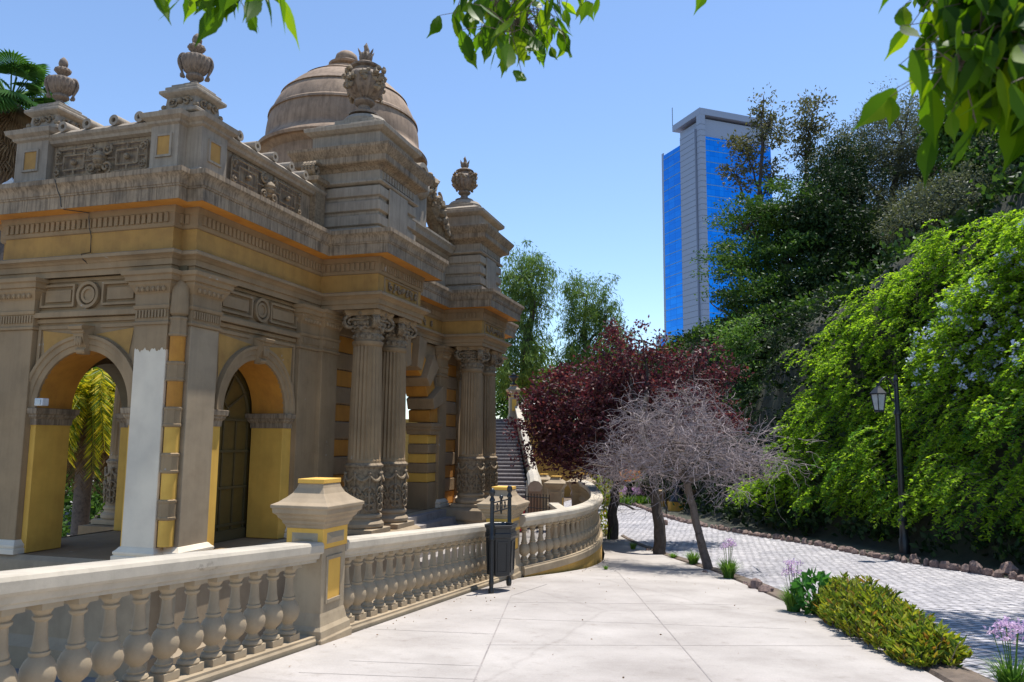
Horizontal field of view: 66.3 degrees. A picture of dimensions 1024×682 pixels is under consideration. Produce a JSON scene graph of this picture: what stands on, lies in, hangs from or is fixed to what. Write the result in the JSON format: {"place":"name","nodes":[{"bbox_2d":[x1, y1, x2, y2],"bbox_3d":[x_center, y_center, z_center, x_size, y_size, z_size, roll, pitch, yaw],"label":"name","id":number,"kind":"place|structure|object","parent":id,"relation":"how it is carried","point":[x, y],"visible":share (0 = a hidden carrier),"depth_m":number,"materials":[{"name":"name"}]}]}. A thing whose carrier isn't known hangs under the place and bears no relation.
{"place":"outdoors","nodes":[
{"label":"outdoors","id":0,"kind":"place"},
{"bbox_2d":[154,0,299,49],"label":"leafy branch","id":1,"kind":"object","parent":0,"point":[211,20],"visible":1,"depth_m":2.27,"materials":[{"name":"green plant"}]},
{"bbox_2d":[15,480,558,681],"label":"court paving","id":2,"kind":"structure","parent":0,"point":[92,679],"depth_m":27.25,"materials":[{"name":"stone"}]},
{"bbox_2d":[0,49,70,259],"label":"fan palm","id":3,"kind":"object","parent":2,"relation":"on","point":[13,116],"visible":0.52,"depth_m":27.62,"materials":[{"name":"green plant"}]},
{"bbox_2d":[61,367,110,536],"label":"broadleaf tree","id":4,"kind":"object","parent":2,"relation":"on","point":[96,507],"visible":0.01,"depth_m":28.30,"materials":[{"name":"green plant"}]},
{"bbox_2d":[65,366,115,535],"bbox_3d":[-12.350,3.370,22.693,5.207,7.309,5.142,5,-9,-34],"label":"date palm","id":5,"kind":"object","parent":2,"relation":"on","point":[90,431],"visible":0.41,"depth_m":22.13,"materials":[{"name":"green plant"}]},
{"bbox_2d":[0,541,323,681],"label":"stone balustrade","id":6,"kind":"object","parent":2,"relation":"on","point":[41,593],"visible":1,"depth_m":5.86,"materials":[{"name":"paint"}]},
{"bbox_2d":[0,50,523,679],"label":"pavilion","id":7,"kind":"structure","parent":2,"relation":"on","point":[280,308],"depth_m":15.21,"materials":[{"name":"stone"}]},
{"bbox_2d":[3,178,13,183],"bbox_3d":[-9.476,-2.973,14.780,0.249,0.221,0.198,3,-7,-17],"label":"floodlight","id":8,"kind":"object","parent":7,"relation":"attached to","point":[11,180],"visible":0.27,"depth_m":14.72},
{"bbox_2d":[34,398,48,405],"bbox_3d":[-8.230,1.067,13.707,0.180,0.130,0.155,-2,-7,17],"label":"junction box","id":9,"kind":"object","parent":7,"relation":"attached to","point":[41,401],"visible":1,"depth_m":13.65,"materials":[{"name":"white plastic"}]},
{"bbox_2d":[44,57,78,106],"bbox_3d":[-8.703,-4.985,15.158,0.501,1.050,0.501,-2,-8,22],"label":"stone urn","id":10,"kind":"object","parent":7,"relation":"on","point":[62,86],"visible":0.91,"depth_m":15.04,"materials":[{"name":"stone"}]},
{"bbox_2d":[54,179,91,263],"bbox_3d":[-7.626,-1.984,13.726,0.778,1.607,0.169,7,-10,-43],"label":"cable","id":11,"kind":"object","parent":7,"relation":"attached to","point":[76,211],"visible":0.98,"depth_m":13.75,"materials":[{"name":"black metal"}]},
{"bbox_2d":[177,33,213,83],"bbox_3d":[-5.761,-5.089,14.287,0.521,1.092,0.521,-2,-8,22],"label":"stone urn","id":12,"kind":"object","parent":7,"relation":"on","point":[195,64],"visible":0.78,"depth_m":14.16,"materials":[{"name":"stone"}]},
{"bbox_2d":[214,369,251,531],"bbox_3d":[-5.839,2.087,15.344,0.040,3.650,2.600,-2,-7,17],"label":"door leaf","id":13,"kind":"structure","parent":7,"relation":"in","point":[238,410],"depth_m":15.95,"materials":[{"name":"wood"}]},
{"bbox_2d":[341,43,386,115],"bbox_3d":[-3.584,-6.351,19.042,1.095,1.889,1.067,2,-7,-10],"label":"flaming urn","id":14,"kind":"object","parent":7,"relation":"on","point":[365,79],"visible":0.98,"depth_m":18.73,"materials":[{"name":"stone"}]},
{"bbox_2d":[451,157,477,199],"bbox_3d":[-1.567,-5.321,25.724,0.882,1.533,0.860,2,-7,-8],"label":"flaming urn","id":15,"kind":"object","parent":7,"relation":"on","point":[464,179],"visible":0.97,"depth_m":25.45,"materials":[{"name":"stone"}]},
{"bbox_2d":[343,522,506,632],"bbox_3d":[-1.053,4.030,11.059,0.320,3.117,6.000,-2,-7,17],"label":"stone balustrade","id":16,"kind":"object","parent":2,"relation":"on","point":[447,577],"visible":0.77,"depth_m":10.10,"materials":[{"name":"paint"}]},
{"bbox_2d":[525,493,549,526],"bbox_3d":[0.884,6.080,27.611,1.112,1.375,0.038,-5,-9,40],"label":"iron railing","id":17,"kind":"object","parent":2,"relation":"on","point":[537,497],"visible":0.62,"depth_m":27.64,"materials":[{"name":"metal"}]},
{"bbox_2d":[539,474,550,510],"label":"balustrade pier","id":18,"kind":"structure","parent":2,"relation":"on","point":[545,478],"depth_m":32.25,"materials":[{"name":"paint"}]},
{"bbox_2d":[544,476,566,508],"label":"balustrade pier","id":19,"kind":"structure","parent":2,"relation":"on","point":[555,485],"depth_m":29.28,"materials":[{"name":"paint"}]},
{"bbox_2d":[549,503,570,537],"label":"stair parapet","id":20,"kind":"structure","parent":2,"relation":"on","point":[552,506],"depth_m":25.93,"materials":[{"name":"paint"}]},
{"bbox_2d":[519,480,602,576],"bbox_3d":[1.795,5.424,20.766,1.422,2.800,13.683,-1,-7,10],"label":"stone balustrade","id":21,"kind":"object","parent":2,"relation":"on","point":[579,545],"visible":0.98,"depth_m":15.65,"materials":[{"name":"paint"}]},
{"bbox_2d":[565,472,595,525],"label":"balustrade pier","id":22,"kind":"structure","parent":2,"relation":"on","point":[576,491],"depth_m":27.10,"materials":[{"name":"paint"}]},
{"bbox_2d":[0,0,945,418],"label":"sky","id":23,"kind":"structure","parent":0,"point":[567,157],"materials":[{"name":"blue"}]},
{"bbox_2d":[426,0,599,81],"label":"leafy branch","id":24,"kind":"object","parent":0,"point":[508,30],"visible":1,"depth_m":2.69,"materials":[{"name":"green plant"}]},
{"bbox_2d":[213,535,936,681],"bbox_3d":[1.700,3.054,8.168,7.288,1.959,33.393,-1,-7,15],"label":"pavement","id":25,"kind":"structure","parent":0,"point":[629,647],"depth_m":8.36,"materials":[{"name":"concrete"}]},
{"bbox_2d":[270,477,363,645],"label":"balustrade pier","id":26,"kind":"structure","parent":25,"relation":"on","point":[324,510],"depth_m":7.95,"materials":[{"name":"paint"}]},
{"bbox_2d":[484,485,516,593],"bbox_3d":[-0.176,3.111,12.378,0.453,1.610,0.988,-2,-7,17],"label":"litter bin","id":27,"kind":"object","parent":25,"relation":"on","point":[500,547],"visible":0.98,"depth_m":12.15,"materials":[{"name":"black metal"}]},
{"bbox_2d":[477,486,529,579],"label":"balustrade pier","id":28,"kind":"structure","parent":25,"relation":"on","point":[519,505],"depth_m":14.05,"materials":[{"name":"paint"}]},
{"bbox_2d":[502,331,668,539],"bbox_3d":[2.330,2.762,23.306,5.240,6.657,4.382,1,-7,0],"label":"plum tree","id":29,"kind":"object","parent":25,"relation":"on","point":[559,439],"visible":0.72,"depth_m":22.41,"materials":[{"name":"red plant"}]},
{"bbox_2d":[629,542,637,548],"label":"grass tuft","id":30,"kind":"object","parent":25,"relation":"on","point":[632,546],"visible":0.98,"depth_m":20.80,"materials":[{"name":"green plant"}]},
{"bbox_2d":[693,0,706,15],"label":"leafy branch","id":31,"kind":"object","parent":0,"point":[700,4],"visible":1,"depth_m":2.59,"materials":[{"name":"green plant"}]},
{"bbox_2d":[564,500,1023,681],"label":"cobbled road","id":32,"kind":"structure","parent":0,"point":[969,605],"depth_m":16.58,"materials":[{"name":"stone"}]},
{"bbox_2d":[599,509,607,535],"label":"shrub","id":33,"kind":"object","parent":32,"relation":"on","point":[605,526],"visible":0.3,"depth_m":24.35,"materials":[{"name":"green plant"}]},
{"bbox_2d":[668,478,686,510],"bbox_3d":[7.192,6.610,33.951,0.840,1.650,0.840,1,-7,0],"label":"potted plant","id":34,"kind":"object","parent":32,"relation":"on","point":[671,506],"visible":0.42,"depth_m":33.67,"materials":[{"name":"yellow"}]},
{"bbox_2d":[772,534,780,539],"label":"rock","id":35,"kind":"object","parent":32,"relation":"on","point":[776,536],"visible":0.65,"depth_m":24.48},
{"bbox_2d":[619,536,942,681],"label":"pavement edge","id":36,"kind":"object","parent":32,"relation":"on","point":[928,674],"visible":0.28,"depth_m":10.57,"materials":[{"name":"concrete"}]},
{"bbox_2d":[786,536,792,541],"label":"rock","id":37,"kind":"object","parent":32,"relation":"on","point":[789,538],"visible":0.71,"depth_m":23.86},
{"bbox_2d":[801,538,807,543],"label":"rock","id":38,"kind":"object","parent":32,"relation":"on","point":[804,541],"visible":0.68,"depth_m":23.33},
{"bbox_2d":[621,534,994,681],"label":"planting strip soil","id":39,"kind":"structure","parent":32,"relation":"on","point":[946,673],"depth_m":7.30,"materials":[{"name":"soil"}]},
{"bbox_2d":[570,315,755,554],"bbox_3d":[4.777,2.661,23.274,6.484,6.654,3.779,7,-10,-43],"label":"plum tree","id":40,"kind":"object","parent":39,"relation":"on","point":[654,383],"visible":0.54,"depth_m":22.72,"materials":[{"name":"red plant"}]},
{"bbox_2d":[682,550,699,564],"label":"grass tuft","id":41,"kind":"object","parent":39,"relation":"on","point":[694,559],"visible":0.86,"depth_m":17.59,"materials":[{"name":"green plant"}]},
{"bbox_2d":[569,357,821,569],"bbox_3d":[4.116,2.601,17.463,5.509,4.934,4.421,1,-7,0],"label":"dry tree","id":42,"kind":"object","parent":39,"relation":"on","point":[668,444],"visible":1,"depth_m":17.06,"materials":[{"name":"grey plant"}]},
{"bbox_2d":[714,538,743,578],"bbox_3d":[4.158,4.171,15.038,0.677,0.764,0.691,1,-7,0],"label":"flowering plant","id":43,"kind":"object","parent":39,"relation":"on","point":[728,570],"visible":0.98,"depth_m":14.98,"materials":[{"name":"green plant"}]},
{"bbox_2d":[747,578,762,588],"bbox_3d":[4.197,4.236,13.518,0.339,0.290,0.222,23,-29,-40],"label":"rock","id":44,"kind":"object","parent":39,"relation":"on","point":[755,583],"visible":0.55,"depth_m":13.43,"materials":[{"name":"stone"}]},
{"bbox_2d":[758,585,773,592],"bbox_3d":[4.193,4.142,12.959,0.273,0.219,0.156,-4,-23,32],"label":"rock","id":45,"kind":"object","parent":39,"relation":"on","point":[765,588],"visible":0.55,"depth_m":12.93,"materials":[{"name":"stone"}]},
{"bbox_2d":[776,558,812,611],"bbox_3d":[3.903,3.400,10.918,0.580,0.732,0.574,1,-7,0],"label":"flowering plant","id":46,"kind":"object","parent":39,"relation":"on","point":[789,602],"visible":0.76,"depth_m":10.90,"materials":[{"name":"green plant"}]},
{"bbox_2d":[789,568,830,614],"bbox_3d":[4.174,3.444,10.701,0.752,0.750,0.718,1,-7,0],"label":"broadleaf plant","id":47,"kind":"object","parent":39,"relation":"on","point":[807,581],"visible":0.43,"depth_m":10.70,"materials":[{"name":"green plant"}]},
{"bbox_2d":[810,571,973,669],"bbox_3d":[4.193,3.160,8.951,0.951,0.819,3.471,0,-7,7],"label":"glossy shrub","id":48,"kind":"object","parent":39,"relation":"on","point":[904,632],"visible":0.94,"depth_m":8.27,"materials":[{"name":"green plant"}]},
{"bbox_2d":[975,615,1023,681],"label":"flowering plant","id":49,"kind":"object","parent":39,"relation":"on","point":[1008,673],"visible":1,"depth_m":6.56,"materials":[{"name":"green plant"}]},
{"bbox_2d":[814,540,821,545],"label":"rock","id":50,"kind":"object","parent":32,"relation":"on","point":[817,542],"visible":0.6,"depth_m":22.80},
{"bbox_2d":[830,545,837,549],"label":"rock","id":51,"kind":"object","parent":32,"relation":"on","point":[833,547],"visible":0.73,"depth_m":21.85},
{"bbox_2d":[843,546,852,552],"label":"rock","id":52,"kind":"object","parent":32,"relation":"on","point":[847,549],"visible":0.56,"depth_m":21.32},
{"bbox_2d":[851,548,858,553],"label":"rock","id":53,"kind":"object","parent":32,"relation":"on","point":[854,551],"visible":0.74,"depth_m":21.00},
{"bbox_2d":[859,550,866,555],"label":"rock","id":54,"kind":"object","parent":32,"relation":"on","point":[862,553],"visible":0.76,"depth_m":20.67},
{"bbox_2d":[872,553,880,558],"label":"rock","id":55,"kind":"object","parent":32,"relation":"on","point":[877,555],"visible":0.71,"depth_m":20.10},
{"bbox_2d":[880,554,891,559],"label":"rock","id":56,"kind":"object","parent":32,"relation":"on","point":[885,557],"visible":0.8,"depth_m":19.84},
{"bbox_2d":[894,554,900,561],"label":"rock","id":57,"kind":"object","parent":32,"relation":"on","point":[897,557],"visible":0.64,"depth_m":19.54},
{"bbox_2d":[901,556,907,562],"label":"rock","id":58,"kind":"object","parent":32,"relation":"on","point":[903,559],"visible":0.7,"depth_m":19.26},
{"bbox_2d":[909,554,920,562],"bbox_3d":[9.914,5.388,19.299,0.300,0.292,0.226,-8,-10,-32],"label":"rock","id":59,"kind":"object","parent":32,"relation":"on","point":[912,557],"visible":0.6,"depth_m":19.26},
{"bbox_2d":[912,558,920,563],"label":"rock","id":60,"kind":"object","parent":32,"relation":"on","point":[915,561],"visible":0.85,"depth_m":18.99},
{"bbox_2d":[923,558,928,565],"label":"rock","id":61,"kind":"object","parent":32,"relation":"on","point":[925,562],"visible":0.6,"depth_m":18.68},
{"bbox_2d":[928,560,939,567],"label":"rock","id":62,"kind":"object","parent":32,"relation":"on","point":[934,563],"visible":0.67,"depth_m":18.42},
{"bbox_2d":[939,561,950,568],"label":"rock","id":63,"kind":"object","parent":32,"relation":"on","point":[943,564],"visible":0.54,"depth_m":18.20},
{"bbox_2d":[946,563,960,570],"bbox_3d":[10.140,5.213,17.945,0.349,0.232,0.154,4,-7,32],"label":"rock","id":64,"kind":"object","parent":32,"relation":"on","point":[954,567],"visible":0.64,"depth_m":17.91,"materials":[{"name":"stone"}]},
{"bbox_2d":[961,564,969,572],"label":"rock","id":65,"kind":"object","parent":32,"relation":"on","point":[964,567],"visible":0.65,"depth_m":17.63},
{"bbox_2d":[969,560,982,573],"bbox_3d":[10.391,5.109,17.547,0.274,0.359,0.419,5,3,10],"label":"rock","id":66,"kind":"object","parent":32,"relation":"on","point":[974,566],"visible":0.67,"depth_m":17.46,"materials":[{"name":"stone"}]},
{"bbox_2d":[981,568,993,575],"bbox_3d":[10.393,5.081,17.113,0.143,0.249,0.363,-14,-20,-16],"label":"rock","id":67,"kind":"object","parent":32,"relation":"on","point":[987,571],"visible":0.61,"depth_m":17.06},
{"bbox_2d":[992,569,1004,577],"bbox_3d":[10.452,5.037,16.845,0.287,0.265,0.201,1,-3,-22],"label":"rock","id":68,"kind":"object","parent":32,"relation":"on","point":[998,573],"visible":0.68,"depth_m":16.77,"materials":[{"name":"stone"}]},
{"bbox_2d":[999,561,1020,574],"bbox_3d":[10.789,5.007,16.994,0.301,0.420,0.525,1,-1,-3],"label":"rock","id":69,"kind":"object","parent":32,"relation":"on","point":[1007,566],"visible":0.54,"depth_m":16.92,"materials":[{"name":"stone"}]},
{"bbox_2d":[1008,571,1016,579],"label":"rock","id":70,"kind":"object","parent":32,"relation":"on","point":[1012,575],"visible":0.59,"depth_m":16.50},
{"bbox_2d":[1015,575,1023,580],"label":"rock","id":71,"kind":"object","parent":32,"relation":"on","point":[1019,578],"visible":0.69,"depth_m":16.24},
{"bbox_2d":[627,193,1023,577],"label":"hillside","id":72,"kind":"structure","parent":0,"point":[966,554],"depth_m":24.07,"materials":[{"name":"plant"}]},
{"bbox_2d":[665,451,666,513],"bbox_3d":[6.375,5.871,32.531,0.111,2.700,0.111,-2,-8,22],"label":"gate post","id":73,"kind":"object","parent":72,"relation":"on","point":[665,495],"visible":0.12,"depth_m":32.44,"materials":[{"name":"black metal"}]},
{"bbox_2d":[645,283,839,503],"bbox_3d":[9.089,2.895,34.563,5.285,8.581,14.811,1,-7,-5],"label":"creeper","id":74,"kind":"object","parent":72,"relation":"on","point":[759,412],"visible":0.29,"depth_m":30.42,"materials":[{"name":"green plant"}]},
{"bbox_2d":[715,82,795,267],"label":"thin tree","id":75,"kind":"object","parent":72,"relation":"on","point":[745,149],"visible":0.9,"depth_m":45.61,"materials":[{"name":"green plant"}]},
{"bbox_2d":[689,175,861,331],"bbox_3d":[13.338,-2.994,39.236,8.840,11.036,9.650,1,-7,0],"label":"layered tree","id":76,"kind":"object","parent":72,"relation":"on","point":[762,214],"visible":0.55,"depth_m":39.01,"materials":[{"name":"green plant"}]},
{"bbox_2d":[716,251,881,377],"bbox_3d":[14.956,-0.120,36.316,11.035,8.740,6.360,3,-7,-18],"label":"broadleaf tree","id":77,"kind":"object","parent":72,"relation":"on","point":[797,288],"visible":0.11,"depth_m":36.13,"materials":[{"name":"green plant"}]},
{"bbox_2d":[777,85,837,174],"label":"thin tree","id":78,"kind":"object","parent":72,"relation":"on","point":[810,130],"visible":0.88,"depth_m":46.69,"materials":[{"name":"green plant"}]},
{"bbox_2d":[611,163,1023,566],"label":"ivy cover","id":79,"kind":"object","parent":72,"relation":"on","point":[958,220],"visible":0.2,"depth_m":25.30,"materials":[{"name":"green plant"}]},
{"bbox_2d":[773,181,874,281],"bbox_3d":[15.256,-3.409,38.473,4.459,8.992,4.662,1,-7,0],"label":"broadleaf tree","id":80,"kind":"object","parent":72,"relation":"on","point":[820,215],"visible":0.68,"depth_m":37.88,"materials":[{"name":"green plant"}]},
{"bbox_2d":[636,162,1023,367],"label":"hilltop scrub","id":81,"kind":"object","parent":72,"relation":"on","point":[996,177],"visible":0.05,"depth_m":28.51,"materials":[{"name":"green plant"}]},
{"bbox_2d":[759,127,905,295],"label":"olive tree","id":82,"kind":"object","parent":72,"relation":"on","point":[834,174],"visible":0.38,"depth_m":40.28,"materials":[{"name":"green plant"}]},
{"bbox_2d":[725,209,1023,548],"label":"hanging vines","id":83,"kind":"object","parent":72,"relation":"on","point":[825,363],"visible":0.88,"depth_m":22.32,"materials":[{"name":"green plant"}]},
{"bbox_2d":[806,76,950,242],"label":"olive tree","id":84,"kind":"object","parent":72,"relation":"on","point":[903,161],"visible":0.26,"depth_m":42.77,"materials":[{"name":"green plant"}]},
{"bbox_2d":[870,375,909,553],"bbox_3d":[9.944,3.279,20.586,0.971,4.815,0.442,2,-7,-10],"label":"street lamp","id":85,"kind":"object","parent":72,"relation":"on","point":[878,393],"visible":0.89,"depth_m":20.64,"materials":[{"name":"black metal"}]},
{"bbox_2d":[789,355,1023,541],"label":"shaded vines","id":86,"kind":"object","parent":72,"relation":"on","point":[1017,428],"visible":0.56,"depth_m":21.03,"materials":[{"name":"green plant"}]},
{"bbox_2d":[904,0,924,12],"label":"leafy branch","id":87,"kind":"object","parent":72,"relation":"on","point":[914,4],"visible":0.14,"depth_m":14.92,"materials":[{"name":"green plant"}]},
{"bbox_2d":[864,131,1023,259],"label":"olive tree","id":88,"kind":"object","parent":72,"relation":"on","point":[912,216],"visible":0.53,"depth_m":34.33,"materials":[{"name":"green plant"}]},
{"bbox_2d":[894,218,1023,399],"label":"flowering plumbago","id":89,"kind":"object","parent":72,"relation":"on","point":[955,360],"visible":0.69,"depth_m":20.61,"materials":[{"name":"green plant"}]},
{"bbox_2d":[915,93,1023,201],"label":"broadleaf tree","id":90,"kind":"object","parent":72,"relation":"on","point":[946,144],"visible":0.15,"depth_m":36.04,"materials":[{"name":"green plant"}]},
{"bbox_2d":[851,0,1023,198],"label":"leafy branch","id":91,"kind":"object","parent":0,"point":[977,78],"visible":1,"depth_m":1.78,"materials":[{"name":"green plant"}]},
{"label":"garden ground","id":92,"kind":"structure","parent":0,"visible":0},
{"bbox_2d":[496,405,537,498],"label":"stone staircase","id":93,"kind":"structure","parent":92,"relation":"on","point":[515,475],"depth_m":39.41,"materials":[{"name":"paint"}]},
{"bbox_2d":[506,385,520,421],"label":"balustrade pier","id":94,"kind":"structure","parent":93,"relation":"on","point":[513,402],"depth_m":43.91,"materials":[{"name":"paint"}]},
{"bbox_2d":[508,373,518,384],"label":"black urn","id":95,"kind":"object","parent":94,"relation":"on","point":[513,377],"visible":0.96,"depth_m":44.11,"materials":[{"name":"metal"}]},
{"bbox_2d":[405,419,634,496],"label":"terrace","id":96,"kind":"structure","parent":92,"relation":"on","point":[567,491],"depth_m":44.05,"materials":[{"name":"stone"}]},
{"bbox_2d":[495,239,565,418],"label":"pepper tree","id":97,"kind":"object","parent":92,"relation":"on","point":[528,360],"visible":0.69,"depth_m":51.76,"materials":[{"name":"green plant"}]},
{"bbox_2d":[526,469,542,512],"bbox_3d":[0.894,6.286,31.860,0.570,2.016,3.640,1,-7,0],"label":"stair newel","id":98,"kind":"object","parent":92,"relation":"on","point":[534,485],"visible":0.74,"depth_m":30.20,"materials":[{"name":"stone"}]},
{"bbox_2d":[495,339,640,420],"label":"broadleaf tree","id":99,"kind":"object","parent":92,"relation":"on","point":[500,407],"visible":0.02,"depth_m":60.20,"materials":[{"name":"green plant"}]},
{"bbox_2d":[541,268,640,416],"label":"pepper tree","id":100,"kind":"object","parent":92,"relation":"on","point":[592,313],"visible":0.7,"depth_m":56.01,"materials":[{"name":"green plant"}]},
{"bbox_2d":[591,475,640,509],"bbox_3d":[4.469,6.787,35.355,3.173,2.151,2.156,4,-8,-24],"label":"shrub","id":101,"kind":"object","parent":92,"relation":"on","point":[607,499],"visible":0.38,"depth_m":34.92,"materials":[{"name":"green plant"}]},
{"bbox_2d":[607,486,649,495],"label":"purple flower bed","id":102,"kind":"object","parent":92,"relation":"on","point":[633,489],"visible":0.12,"depth_m":40.08,"materials":[{"name":"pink plant"}]},
{"bbox_2d":[609,493,650,503],"bbox_3d":[5.656,7.859,38.513,2.676,0.699,2.435,1,-7,0],"label":"flower bed","id":103,"kind":"object","parent":92,"relation":"on","point":[638,498],"visible":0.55,"depth_m":37.68,"materials":[{"name":"green plant"}]},
{"bbox_2d":[619,469,641,503],"bbox_3d":[5.826,7.186,38.904,1.351,1.858,1.414,1,-7,0],"label":"flower urn","id":104,"kind":"object","parent":92,"relation":"on","point":[630,487],"visible":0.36,"depth_m":38.73,"materials":[{"name":"black metal"}]},
{"bbox_2d":[634,471,668,494],"bbox_3d":[7.658,6.948,39.218,3.694,3.004,2.388,-3,-8,25],"label":"shrub","id":105,"kind":"object","parent":92,"relation":"on","point":[645,485],"visible":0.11,"depth_m":39.33,"materials":[{"name":"green plant"}]},
{"bbox_2d":[659,490,672,506],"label":"gate pier","id":106,"kind":"structure","parent":92,"relation":"on","point":[662,499],"depth_m":35.92,"materials":[{"name":"stone"}]},
{"bbox_2d":[666,427,727,488],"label":"evergreen","id":107,"kind":"object","parent":92,"relation":"on","point":[694,458],"visible":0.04,"depth_m":34.51,"materials":[{"name":"green plant"}]},
{"bbox_2d":[701,311,780,446],"bbox_3d":[10.091,3.067,33.144,4.060,9.021,4.954,-1,-7,14],"label":"young tree","id":108,"kind":"object","parent":92,"relation":"on","point":[734,336],"visible":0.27,"depth_m":33.76,"materials":[{"name":"green plant"}]},
{"label":"ground","id":109,"kind":"structure","parent":0,"visible":0},
{"bbox_2d":[655,335,674,347],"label":"office block","id":110,"kind":"structure","parent":109,"relation":"on","point":[661,339],"depth_m":241.94,"materials":[{"name":"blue glass"}]},
{"bbox_2d":[662,107,774,340],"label":"glass tower","id":111,"kind":"structure","parent":109,"relation":"on","point":[693,189],"depth_m":263.04,"materials":[{"name":"glass"}]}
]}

